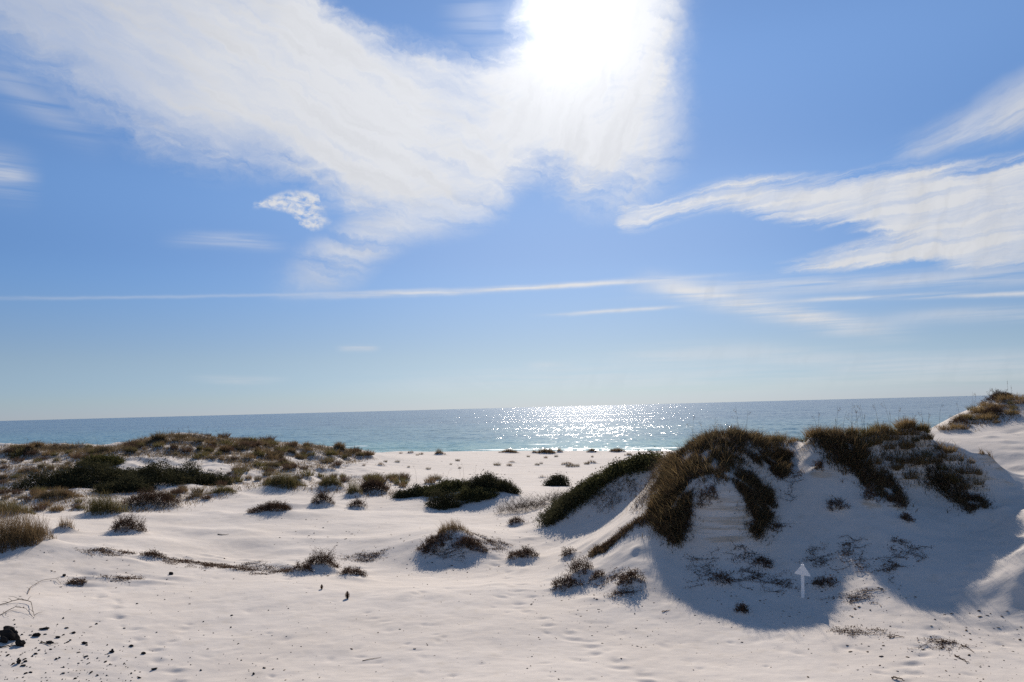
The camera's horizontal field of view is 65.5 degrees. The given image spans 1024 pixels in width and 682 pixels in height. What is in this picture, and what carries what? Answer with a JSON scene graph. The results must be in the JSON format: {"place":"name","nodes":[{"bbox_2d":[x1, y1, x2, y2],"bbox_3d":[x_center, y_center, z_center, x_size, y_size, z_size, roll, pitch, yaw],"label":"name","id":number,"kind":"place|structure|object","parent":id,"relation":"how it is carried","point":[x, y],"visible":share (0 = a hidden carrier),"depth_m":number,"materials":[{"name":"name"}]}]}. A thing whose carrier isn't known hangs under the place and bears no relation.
{"place":"outdoors","nodes":[
{"label":"outdoors","id":0,"kind":"place"},
{"bbox_2d":[0,395,1022,452],"bbox_3d":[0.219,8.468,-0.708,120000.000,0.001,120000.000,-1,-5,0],"label":"sea","id":1,"kind":"structure","parent":0,"point":[643,427],"depth_m":432.00,"materials":[{"name":"liquid"}]},
{"bbox_2d":[0,397,1023,681],"bbox_3d":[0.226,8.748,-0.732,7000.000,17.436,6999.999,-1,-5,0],"label":"sand","id":2,"kind":"structure","parent":0,"point":[464,611],"depth_m":20.18,"materials":[{"name":"sand"}]},
{"bbox_2d":[0,626,19,639],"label":"charred log","id":3,"kind":"object","parent":2,"relation":"on","point":[10,632],"visible":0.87,"depth_m":16.26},
{"bbox_2d":[0,498,35,515],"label":"grass clump","id":4,"kind":"object","parent":2,"relation":"on","point":[9,504],"visible":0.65,"depth_m":30.11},
{"bbox_2d":[15,639,25,646],"bbox_3d":[-9.877,6.071,16.004,0.251,0.182,0.143,-3,-5,15],"label":"charred log","id":5,"kind":"object","parent":2,"relation":"on","point":[20,642],"visible":1,"depth_m":15.96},
{"bbox_2d":[0,497,56,552],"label":"grass clump","id":6,"kind":"object","parent":2,"relation":"on","point":[10,532],"visible":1,"depth_m":23.95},
{"bbox_2d":[30,502,48,510],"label":"grass tuft","id":7,"kind":"object","parent":2,"relation":"on","point":[40,507],"visible":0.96,"depth_m":34.76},
{"bbox_2d":[33,486,85,501],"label":"grass clump","id":8,"kind":"object","parent":2,"relation":"on","point":[63,495],"visible":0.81,"depth_m":38.56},
{"bbox_2d":[1,451,133,492],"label":"scrub bush","id":9,"kind":"object","parent":2,"relation":"on","point":[84,475],"visible":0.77,"depth_m":45.92,"materials":[{"name":"green plant"}]},
{"bbox_2d":[59,512,78,530],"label":"grass clump","id":10,"kind":"object","parent":2,"relation":"on","point":[62,523],"visible":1,"depth_m":28.73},
{"bbox_2d":[63,576,86,586],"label":"brown shrub","id":11,"kind":"object","parent":2,"relation":"on","point":[80,580],"visible":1,"depth_m":21.23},
{"bbox_2d":[77,453,126,466],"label":"scrub bush","id":12,"kind":"object","parent":2,"relation":"on","point":[114,460],"visible":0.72,"depth_m":55.00,"materials":[{"name":"green plant"}]},
{"bbox_2d":[81,490,130,515],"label":"grass clump","id":13,"kind":"object","parent":2,"relation":"on","point":[100,506],"visible":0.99,"depth_m":33.42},
{"bbox_2d":[80,547,139,555],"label":"brown shrub","id":14,"kind":"object","parent":2,"relation":"on","point":[110,551],"visible":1,"depth_m":24.41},
{"bbox_2d":[93,574,146,581],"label":"brown shrub","id":15,"kind":"object","parent":2,"relation":"on","point":[123,578],"visible":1,"depth_m":21.97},
{"bbox_2d":[91,473,159,493],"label":"scrub bush","id":16,"kind":"object","parent":2,"relation":"on","point":[127,483],"visible":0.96,"depth_m":42.38,"materials":[{"name":"green plant"}]},
{"bbox_2d":[108,511,149,532],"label":"brown shrub","id":17,"kind":"object","parent":2,"relation":"on","point":[126,522],"visible":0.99,"depth_m":29.38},
{"bbox_2d":[0,599,292,681],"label":"charcoal crumbs","id":18,"kind":"object","parent":2,"relation":"on","point":[86,655],"visible":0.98,"depth_m":15.49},
{"bbox_2d":[121,487,182,507],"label":"brown shrub","id":19,"kind":"object","parent":2,"relation":"on","point":[150,497],"visible":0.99,"depth_m":36.87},
{"bbox_2d":[140,547,167,558],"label":"brown shrub","id":20,"kind":"object","parent":2,"relation":"on","point":[155,553],"visible":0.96,"depth_m":24.74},
{"bbox_2d":[123,451,235,486],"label":"scrub bush","id":21,"kind":"object","parent":2,"relation":"on","point":[162,473],"visible":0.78,"depth_m":45.70,"materials":[{"name":"green plant"}]},
{"bbox_2d":[159,556,206,565],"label":"brown shrub","id":22,"kind":"object","parent":2,"relation":"on","point":[187,561],"visible":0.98,"depth_m":24.83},
{"bbox_2d":[187,561,241,568],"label":"brown shrub","id":23,"kind":"object","parent":2,"relation":"on","point":[210,564],"visible":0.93,"depth_m":24.71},
{"bbox_2d":[206,484,237,493],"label":"grass clump","id":24,"kind":"object","parent":2,"relation":"on","point":[222,489],"visible":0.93,"depth_m":41.64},
{"bbox_2d":[217,559,270,573],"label":"brown shrub","id":25,"kind":"object","parent":2,"relation":"on","point":[238,567],"visible":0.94,"depth_m":24.39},
{"bbox_2d":[245,499,292,512],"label":"brown shrub","id":26,"kind":"object","parent":2,"relation":"on","point":[271,506],"visible":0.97,"depth_m":35.12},
{"bbox_2d":[249,564,300,574],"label":"brown shrub","id":27,"kind":"object","parent":2,"relation":"on","point":[281,570],"visible":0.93,"depth_m":24.08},
{"bbox_2d":[258,468,306,489],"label":"grass clump","id":28,"kind":"object","parent":2,"relation":"on","point":[282,480],"visible":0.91,"depth_m":44.08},
{"bbox_2d":[285,559,313,572],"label":"brown shrub","id":29,"kind":"object","parent":2,"relation":"on","point":[299,565],"visible":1,"depth_m":23.84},
{"bbox_2d":[309,487,335,504],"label":"brown shrub","id":30,"kind":"object","parent":2,"relation":"on","point":[324,496],"visible":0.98,"depth_m":38.28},
{"bbox_2d":[304,546,341,567],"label":"brown shrub","id":31,"kind":"object","parent":2,"relation":"on","point":[321,559],"visible":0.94,"depth_m":24.57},
{"bbox_2d":[318,473,344,487],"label":"grass clump","id":32,"kind":"object","parent":2,"relation":"on","point":[332,479],"visible":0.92,"depth_m":44.86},
{"bbox_2d":[336,563,367,576],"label":"brown shrub","id":33,"kind":"object","parent":2,"relation":"on","point":[349,569],"visible":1,"depth_m":23.74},
{"bbox_2d":[345,477,362,494],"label":"grass clump","id":34,"kind":"object","parent":2,"relation":"on","point":[356,489],"visible":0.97,"depth_m":42.45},
{"bbox_2d":[346,496,368,507],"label":"brown shrub","id":35,"kind":"object","parent":2,"relation":"on","point":[359,503],"visible":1,"depth_m":38.08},
{"bbox_2d":[337,547,393,562],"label":"brown shrub","id":36,"kind":"object","parent":2,"relation":"on","point":[370,556],"visible":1,"depth_m":26.82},
{"bbox_2d":[359,474,388,492],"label":"brown shrub","id":37,"kind":"object","parent":2,"relation":"on","point":[368,485],"visible":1,"depth_m":43.79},
{"bbox_2d":[393,476,410,484],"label":"grass tuft","id":38,"kind":"object","parent":2,"relation":"on","point":[402,479],"visible":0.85,"depth_m":51.02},
{"bbox_2d":[388,482,425,498],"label":"brown shrub","id":39,"kind":"object","parent":2,"relation":"on","point":[403,493],"visible":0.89,"depth_m":41.67,"materials":[{"name":"green plant"}]},
{"bbox_2d":[415,529,452,553],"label":"brown shrub","id":40,"kind":"object","parent":2,"relation":"on","point":[431,540],"visible":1,"depth_m":26.55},
{"bbox_2d":[424,487,462,510],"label":"scrub bush","id":41,"kind":"object","parent":2,"relation":"on","point":[440,501],"visible":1,"depth_m":38.59,"materials":[{"name":"green plant"}]},
{"bbox_2d":[415,476,471,496],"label":"scrub bush","id":42,"kind":"object","parent":2,"relation":"on","point":[446,485],"visible":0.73,"depth_m":41.27,"materials":[{"name":"green plant"}]},
{"bbox_2d":[435,517,473,535],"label":"grass clump","id":43,"kind":"object","parent":2,"relation":"on","point":[453,527],"visible":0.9,"depth_m":27.32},
{"bbox_2d":[425,532,490,562],"bbox_3d":[-1.824,6.813,26.334,2.365,0.770,1.386,-3,-5,15],"label":"brown shrub","id":44,"kind":"object","parent":2,"relation":"on","point":[445,549],"visible":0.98,"depth_m":26.30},
{"bbox_2d":[449,533,488,552],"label":"brown shrub","id":45,"kind":"object","parent":2,"relation":"on","point":[469,539],"visible":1,"depth_m":26.42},
{"bbox_2d":[454,485,499,504],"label":"scrub bush","id":46,"kind":"object","parent":2,"relation":"on","point":[477,494],"visible":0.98,"depth_m":39.57,"materials":[{"name":"green plant"}]},
{"bbox_2d":[463,473,497,491],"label":"scrub bush","id":47,"kind":"object","parent":2,"relation":"on","point":[475,481],"visible":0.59,"depth_m":40.65,"materials":[{"name":"green plant"}]},
{"bbox_2d":[469,532,514,552],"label":"brown shrub","id":48,"kind":"object","parent":2,"relation":"on","point":[493,542],"visible":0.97,"depth_m":27.34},
{"bbox_2d":[480,469,521,493],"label":"scrub bush","id":49,"kind":"object","parent":2,"relation":"on","point":[503,485],"visible":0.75,"depth_m":40.95,"materials":[{"name":"green plant"}]},
{"bbox_2d":[0,455,1021,681],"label":"beach litter","id":50,"kind":"object","parent":2,"relation":"on","point":[618,604],"visible":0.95,"depth_m":17.29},
{"bbox_2d":[0,397,1023,516],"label":"dune grass","id":51,"kind":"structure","parent":2,"relation":"on","point":[67,447],"depth_m":59.17,"materials":[{"name":"plant"}]},
{"bbox_2d":[506,516,528,524],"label":"brown shrub","id":52,"kind":"object","parent":2,"relation":"on","point":[515,520],"visible":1,"depth_m":32.66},
{"bbox_2d":[494,492,546,514],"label":"brown shrub","id":53,"kind":"object","parent":2,"relation":"on","point":[531,503],"visible":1,"depth_m":36.79,"materials":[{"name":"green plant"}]},
{"bbox_2d":[505,544,539,559],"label":"brown shrub","id":54,"kind":"object","parent":2,"relation":"on","point":[524,551],"visible":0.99,"depth_m":25.66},
{"bbox_2d":[535,447,555,453],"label":"beach tuft","id":55,"kind":"object","parent":2,"relation":"on","point":[546,450],"visible":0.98,"depth_m":116.45,"materials":[{"name":"green plant"}]},
{"bbox_2d":[533,489,568,503],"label":"brown shrub","id":56,"kind":"object","parent":2,"relation":"on","point":[553,496],"visible":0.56,"depth_m":38.73,"materials":[{"name":"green plant"}]},
{"bbox_2d":[540,472,572,485],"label":"scrub bush","id":57,"kind":"object","parent":2,"relation":"on","point":[558,480],"visible":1,"depth_m":51.25,"materials":[{"name":"green plant"}]},
{"bbox_2d":[531,482,592,527],"bbox_3d":[2.382,7.186,38.706,2.806,2.160,18.149,-2,-5,3],"label":"scrub hedge","id":58,"kind":"object","parent":2,"relation":"on","point":[561,505],"visible":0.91,"depth_m":30.51,"materials":[{"name":"green plant"}]},
{"bbox_2d":[550,571,584,591],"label":"brown shrub","id":59,"kind":"object","parent":2,"relation":"on","point":[571,581],"visible":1,"depth_m":20.91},
{"bbox_2d":[558,546,576,557],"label":"brown shrub","id":60,"kind":"object","parent":2,"relation":"on","point":[568,551],"visible":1,"depth_m":24.56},
{"bbox_2d":[564,552,594,576],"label":"brown shrub","id":61,"kind":"object","parent":2,"relation":"on","point":[576,564],"visible":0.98,"depth_m":21.63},
{"bbox_2d":[561,460,629,504],"bbox_3d":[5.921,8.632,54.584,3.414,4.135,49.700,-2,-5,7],"label":"scrub hedge","id":62,"kind":"object","parent":2,"relation":"on","point":[594,482],"visible":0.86,"depth_m":30.78,"materials":[{"name":"green plant"}]},
{"bbox_2d":[588,569,605,581],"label":"brown shrub","id":63,"kind":"object","parent":2,"relation":"on","point":[595,575],"visible":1,"depth_m":21.02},
{"bbox_2d":[581,529,628,557],"bbox_3d":[2.767,5.922,23.243,1.523,1.130,1.627,0,-5,-15],"label":"grass mat","id":64,"kind":"object","parent":2,"relation":"on","point":[601,549],"depth_m":23.23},
{"bbox_2d":[586,567,637,585],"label":"brown shrub","id":65,"kind":"object","parent":2,"relation":"on","point":[609,577],"visible":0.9,"depth_m":20.73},
{"bbox_2d":[591,472,642,511],"bbox_3d":[3.808,5.712,29.758,2.083,1.635,1.920,-1,-5,0],"label":"brown shrub","id":66,"kind":"object","parent":2,"relation":"on","point":[604,494],"visible":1,"depth_m":29.89,"materials":[{"name":"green plant"}]},
{"bbox_2d":[603,583,654,598],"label":"brown shrub","id":67,"kind":"object","parent":2,"relation":"on","point":[622,590],"visible":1,"depth_m":19.62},
{"bbox_2d":[615,567,645,585],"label":"brown shrub","id":68,"kind":"object","parent":2,"relation":"on","point":[626,576],"visible":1,"depth_m":20.04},
{"bbox_2d":[611,509,656,546],"bbox_3d":[3.778,5.236,23.354,1.963,1.578,1.313,-3,-5,18],"label":"grass mat","id":69,"kind":"object","parent":2,"relation":"on","point":[629,526],"depth_m":23.26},
{"bbox_2d":[605,446,667,481],"bbox_3d":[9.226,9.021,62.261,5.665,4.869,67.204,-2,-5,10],"label":"scrub hedge","id":70,"kind":"object","parent":2,"relation":"on","point":[640,460],"visible":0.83,"depth_m":30.45,"materials":[{"name":"green plant"}]},
{"bbox_2d":[629,444,678,511],"bbox_3d":[5.032,4.483,26.832,1.970,2.129,5.637,-3,-5,21],"label":"brown shrub","id":71,"kind":"object","parent":2,"relation":"on","point":[648,481],"visible":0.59,"depth_m":25.85,"materials":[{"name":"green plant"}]},
{"bbox_2d":[634,464,703,552],"bbox_3d":[4.512,4.744,23.476,2.114,2.241,4.972,-1,-5,0],"label":"grass mat","id":72,"kind":"object","parent":2,"relation":"on","point":[677,539],"depth_m":22.65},
{"bbox_2d":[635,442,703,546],"bbox_3d":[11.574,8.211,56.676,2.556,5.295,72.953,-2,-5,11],"label":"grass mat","id":73,"kind":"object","parent":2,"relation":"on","point":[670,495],"depth_m":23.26,"materials":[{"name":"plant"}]},
{"bbox_2d":[683,547,726,588],"bbox_3d":[4.940,5.781,20.416,1.247,0.804,1.748,-2,-5,8],"label":"brown shrub","id":74,"kind":"object","parent":2,"relation":"on","point":[701,567],"visible":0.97,"depth_m":20.48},
{"bbox_2d":[693,484,721,509],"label":"brown shrub","id":75,"kind":"object","parent":2,"relation":"on","point":[709,492],"visible":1,"depth_m":22.26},
{"bbox_2d":[710,566,734,585],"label":"brown shrub","id":76,"kind":"object","parent":2,"relation":"on","point":[721,576],"visible":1,"depth_m":19.82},
{"bbox_2d":[656,421,792,492],"bbox_3d":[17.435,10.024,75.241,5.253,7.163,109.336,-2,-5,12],"label":"grass mat","id":77,"kind":"object","parent":2,"relation":"on","point":[725,462],"depth_m":24.70,"materials":[{"name":"plant"}]},
{"bbox_2d":[732,601,751,614],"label":"brown shrub","id":78,"kind":"object","parent":2,"relation":"on","point":[742,608],"visible":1,"depth_m":18.13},
{"bbox_2d":[725,539,764,563],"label":"brown shrub","id":79,"kind":"object","parent":2,"relation":"on","point":[747,552],"visible":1,"depth_m":20.93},
{"bbox_2d":[724,459,784,544],"bbox_3d":[6.853,4.486,22.470,1.778,2.170,3.242,-3,-5,19],"label":"grass mat","id":80,"kind":"object","parent":2,"relation":"on","point":[761,495],"depth_m":22.45,"materials":[{"name":"plant"}]},
{"bbox_2d":[727,564,791,588],"bbox_3d":[6.050,5.900,20.036,1.786,0.460,1.026,-1,-5,-8],"label":"brown shrub","id":81,"kind":"object","parent":2,"relation":"on","point":[752,573],"visible":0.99,"depth_m":20.07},
{"bbox_2d":[751,555,773,568],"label":"brown shrub","id":82,"kind":"object","parent":2,"relation":"on","point":[761,559],"visible":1,"depth_m":20.57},
{"bbox_2d":[752,569,800,595],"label":"brown shrub","id":83,"kind":"object","parent":2,"relation":"on","point":[779,582],"visible":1,"depth_m":19.64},
{"bbox_2d":[756,444,801,483],"bbox_3d":[8.342,3.732,24.749,1.455,1.286,2.720,-4,-5,24],"label":"grass mat","id":84,"kind":"object","parent":2,"relation":"on","point":[781,466],"depth_m":24.65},
{"bbox_2d":[761,520,800,531],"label":"brown shrub","id":85,"kind":"object","parent":2,"relation":"on","point":[778,525],"visible":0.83,"depth_m":21.97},
{"bbox_2d":[771,469,804,501],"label":"brown shrub","id":86,"kind":"object","parent":2,"relation":"on","point":[792,482],"visible":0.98,"depth_m":23.86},
{"bbox_2d":[795,563,809,597],"bbox_3d":[6.936,5.782,19.013,0.374,0.978,0.114,0,-4,15],"label":"arrow sign","id":87,"kind":"object","parent":2,"relation":"on","point":[802,571],"visible":0.91,"depth_m":18.99,"materials":[{"name":"white paint"}]},
{"bbox_2d":[791,541,836,566],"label":"brown shrub","id":88,"kind":"object","parent":2,"relation":"on","point":[817,558],"visible":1,"depth_m":20.50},
{"bbox_2d":[802,424,825,437],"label":"crest tuft","id":89,"kind":"object","parent":2,"relation":"on","point":[811,432],"visible":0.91,"depth_m":25.21,"materials":[{"name":"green plant"}]},
{"bbox_2d":[811,456,824,470],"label":"brown shrub","id":90,"kind":"object","parent":2,"relation":"on","point":[819,465],"visible":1,"depth_m":23.87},
{"bbox_2d":[810,572,840,588],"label":"brown shrub","id":91,"kind":"object","parent":2,"relation":"on","point":[823,580],"visible":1,"depth_m":19.28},
{"bbox_2d":[826,494,850,511],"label":"brown shrub","id":92,"kind":"object","parent":2,"relation":"on","point":[834,503],"visible":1,"depth_m":22.40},
{"bbox_2d":[793,422,884,481],"bbox_3d":[10.149,3.405,24.728,2.429,1.822,3.181,-1,-5,0],"label":"grass mat","id":93,"kind":"object","parent":2,"relation":"on","point":[847,456],"depth_m":24.33,"materials":[{"name":"plant"}]},
{"bbox_2d":[827,535,877,572],"bbox_3d":[8.790,5.446,20.358,1.247,0.731,1.777,-5,-6,35],"label":"brown shrub","id":94,"kind":"object","parent":2,"relation":"on","point":[848,544],"visible":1,"depth_m":20.36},
{"bbox_2d":[816,586,888,605],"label":"dead weed","id":95,"kind":"object","parent":2,"relation":"on","point":[854,596],"visible":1,"depth_m":18.52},
{"bbox_2d":[826,625,897,637],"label":"dead weed","id":96,"kind":"object","parent":2,"relation":"on","point":[844,630],"visible":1,"depth_m":16.52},
{"bbox_2d":[860,483,880,502],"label":"brown shrub","id":97,"kind":"object","parent":2,"relation":"on","point":[868,492],"visible":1,"depth_m":22.44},
{"bbox_2d":[849,454,922,512],"bbox_3d":[10.851,4.045,23.197,1.976,1.724,2.221,-1,-5,0],"label":"grass mat","id":98,"kind":"object","parent":2,"relation":"on","point":[879,481],"depth_m":23.30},
{"bbox_2d":[868,557,909,585],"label":"brown shrub","id":99,"kind":"object","parent":2,"relation":"on","point":[893,565],"visible":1,"depth_m":19.59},
{"bbox_2d":[881,440,898,448],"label":"crest tuft","id":100,"kind":"object","parent":2,"relation":"on","point":[892,446],"visible":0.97,"depth_m":24.51,"materials":[{"name":"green plant"}]},
{"bbox_2d":[885,458,905,468],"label":"crest tuft","id":101,"kind":"object","parent":2,"relation":"on","point":[897,466],"visible":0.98,"depth_m":23.93,"materials":[{"name":"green plant"}]},
{"bbox_2d":[887,492,910,507],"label":"brown shrub","id":102,"kind":"object","parent":2,"relation":"on","point":[891,499],"visible":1,"depth_m":22.36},
{"bbox_2d":[889,423,916,434],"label":"crest tuft","id":103,"kind":"object","parent":2,"relation":"on","point":[901,432],"visible":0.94,"depth_m":24.78,"materials":[{"name":"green plant"}]},
{"bbox_2d":[889,416,919,427],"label":"crest tuft","id":104,"kind":"object","parent":2,"relation":"on","point":[901,424],"visible":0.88,"depth_m":24.87,"materials":[{"name":"brown plant"}]},
{"bbox_2d":[876,536,935,561],"bbox_3d":[10.042,5.294,20.272,1.084,0.492,1.479,-6,-6,41],"label":"brown shrub","id":105,"kind":"object","parent":2,"relation":"on","point":[894,540],"visible":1,"depth_m":20.34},
{"bbox_2d":[898,511,915,522],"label":"brown shrub","id":106,"kind":"object","parent":2,"relation":"on","point":[906,516],"visible":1,"depth_m":21.66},
{"bbox_2d":[901,470,920,478],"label":"crest tuft","id":107,"kind":"object","parent":2,"relation":"on","point":[914,476],"visible":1,"depth_m":23.76,"materials":[{"name":"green plant"}]},
{"bbox_2d":[914,421,931,430],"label":"crest tuft","id":108,"kind":"object","parent":2,"relation":"on","point":[921,429],"visible":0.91,"depth_m":24.67,"materials":[{"name":"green plant"}]},
{"bbox_2d":[913,456,933,463],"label":"crest tuft","id":109,"kind":"object","parent":2,"relation":"on","point":[924,461],"visible":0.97,"depth_m":24.03,"materials":[{"name":"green plant"}]},
{"bbox_2d":[907,634,976,650],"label":"dead weed","id":110,"kind":"object","parent":2,"relation":"on","point":[946,642],"visible":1,"depth_m":15.63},
{"bbox_2d":[896,450,994,514],"bbox_3d":[12.778,4.055,23.261,1.928,1.826,2.526,-1,-5,0],"label":"grass mat","id":111,"kind":"object","parent":2,"relation":"on","point":[964,500],"depth_m":23.13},
{"bbox_2d":[947,414,969,424],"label":"brown shrub","id":112,"kind":"object","parent":2,"relation":"on","point":[955,420],"visible":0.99,"depth_m":33.28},
{"bbox_2d":[958,462,981,473],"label":"crest tuft","id":113,"kind":"object","parent":2,"relation":"on","point":[968,472],"visible":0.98,"depth_m":23.39,"materials":[{"name":"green plant"}]},
{"bbox_2d":[977,403,1003,415],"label":"brown shrub","id":114,"kind":"object","parent":2,"relation":"on","point":[995,410],"visible":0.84,"depth_m":33.77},
{"bbox_2d":[977,389,1014,404],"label":"brown shrub","id":115,"kind":"object","parent":2,"relation":"on","point":[1004,393],"visible":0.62,"depth_m":35.98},
{"bbox_2d":[0,0,1023,420],"label":"sky","id":116,"kind":"structure","parent":0,"point":[208,207],"materials":[{"name":"blue"}]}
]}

